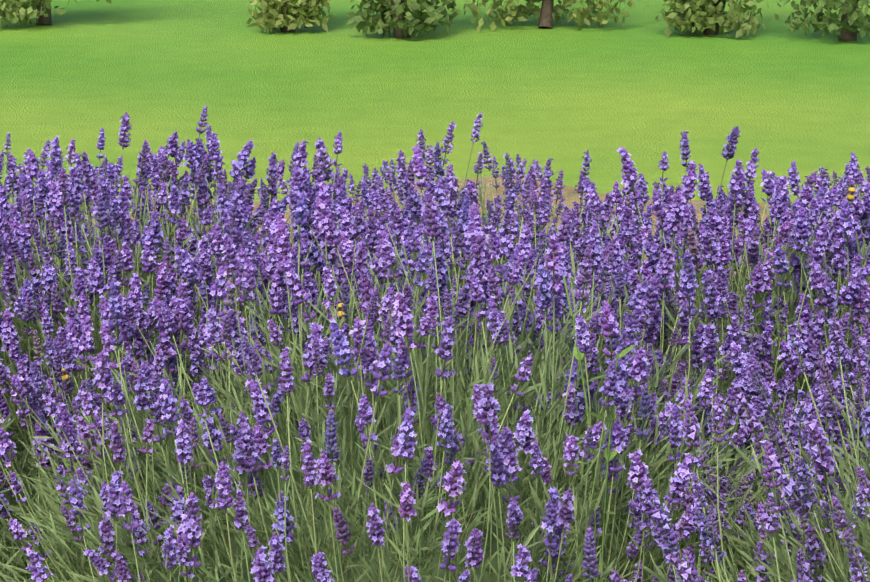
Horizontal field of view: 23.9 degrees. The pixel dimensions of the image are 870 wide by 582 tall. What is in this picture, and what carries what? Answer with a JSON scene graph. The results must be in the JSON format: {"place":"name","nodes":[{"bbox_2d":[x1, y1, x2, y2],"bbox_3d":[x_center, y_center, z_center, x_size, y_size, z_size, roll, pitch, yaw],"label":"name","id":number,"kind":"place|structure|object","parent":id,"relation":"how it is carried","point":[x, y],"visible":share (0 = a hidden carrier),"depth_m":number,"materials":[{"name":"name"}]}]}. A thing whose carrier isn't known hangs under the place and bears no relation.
{"place":"outdoors","nodes":[
{"label":"outdoors","id":0,"kind":"place"},
{"bbox_2d":[0,0,869,218],"bbox_3d":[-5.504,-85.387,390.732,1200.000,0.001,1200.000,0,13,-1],"label":"lawn","id":1,"kind":"structure","parent":0,"point":[639,86],"depth_m":9.96,"materials":[{"name":"green plant"}]},
{"bbox_2d":[0,0,110,25],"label":"shrub","id":2,"kind":"object","parent":1,"relation":"on","point":[25,13],"visible":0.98,"depth_m":13.09,"materials":[{"name":"green plant"}]},
{"bbox_2d":[246,0,334,33],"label":"shrub","id":3,"kind":"object","parent":1,"relation":"on","point":[272,15],"visible":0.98,"depth_m":12.78,"materials":[{"name":"green plant"}]},
{"bbox_2d":[347,0,457,38],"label":"shrub","id":4,"kind":"object","parent":1,"relation":"on","point":[398,19],"visible":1,"depth_m":12.43,"materials":[{"name":"green plant"}]},
{"bbox_2d":[412,0,635,31],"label":"shrub","id":5,"kind":"object","parent":1,"relation":"on","point":[548,11],"visible":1,"depth_m":13.14,"materials":[{"name":"green plant"}]},
{"bbox_2d":[647,0,782,37],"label":"shrub","id":6,"kind":"object","parent":1,"relation":"on","point":[709,18],"visible":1,"depth_m":12.52,"materials":[{"name":"green plant"}]},
{"bbox_2d":[784,0,869,40],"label":"shrub","id":7,"kind":"object","parent":1,"relation":"on","point":[852,21],"visible":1,"depth_m":12.18,"materials":[{"name":"green plant"}]},
{"bbox_2d":[43,175,839,302],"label":"dirt path","id":8,"kind":"structure","parent":0,"point":[570,194],"depth_m":6.89,"materials":[{"name":"soil"}]},
{"bbox_2d":[0,329,857,581],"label":"lavender bush","id":9,"kind":"object","parent":8,"relation":"on","point":[435,561],"visible":0.02,"depth_m":2.53,"materials":[{"name":"green plant"}]},
{"bbox_2d":[0,170,869,581],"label":"lavender leaves","id":10,"kind":"object","parent":8,"relation":"on","point":[58,534],"visible":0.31,"depth_m":2.46,"materials":[{"name":"green plant"}]},
{"bbox_2d":[0,143,869,581],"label":"lavender stems","id":11,"kind":"object","parent":8,"relation":"on","point":[444,387],"visible":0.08,"depth_m":2.46,"materials":[{"name":"green plant"}]},
{"bbox_2d":[0,105,869,581],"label":"lavender flowers","id":12,"kind":"object","parent":11,"relation":"on","point":[314,207],"visible":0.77,"depth_m":2.58,"materials":[{"name":"purple plant"}]},
{"bbox_2d":[56,368,70,383],"bbox_3d":[-0.486,0.107,2.683,0.017,0.030,0.021,8,15,31],"label":"bee","id":13,"kind":"object","parent":12,"relation":"on","point":[65,376],"visible":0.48,"depth_m":2.68,"materials":[{"name":"beige"}]},
{"bbox_2d":[334,297,345,322],"bbox_3d":[-0.117,0.023,2.539,0.019,0.034,0.020,8,15,32],"label":"bee","id":14,"kind":"object","parent":12,"relation":"on","point":[340,311],"visible":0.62,"depth_m":2.54,"materials":[{"name":"beige"}]},
{"bbox_2d":[842,183,856,203],"bbox_3d":[0.571,-0.136,2.820,0.020,0.033,0.016,-3,13,-12],"label":"bee","id":15,"kind":"object","parent":12,"relation":"on","point":[851,191],"visible":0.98,"depth_m":2.82,"materials":[{"name":"beige"}]},
{"bbox_2d":[562,276,606,581],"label":"weed plant","id":16,"kind":"object","parent":8,"relation":"on","point":[578,355],"visible":0.67,"depth_m":2.31,"materials":[{"name":"green plant"}]},
{"bbox_2d":[582,344,635,565],"bbox_3d":[0.198,0.383,2.292,0.042,0.673,0.072,10,16,38],"label":"weed plant","id":17,"kind":"object","parent":8,"relation":"on","point":[609,454],"visible":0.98,"depth_m":2.25,"materials":[{"name":"green plant"}]}
]}

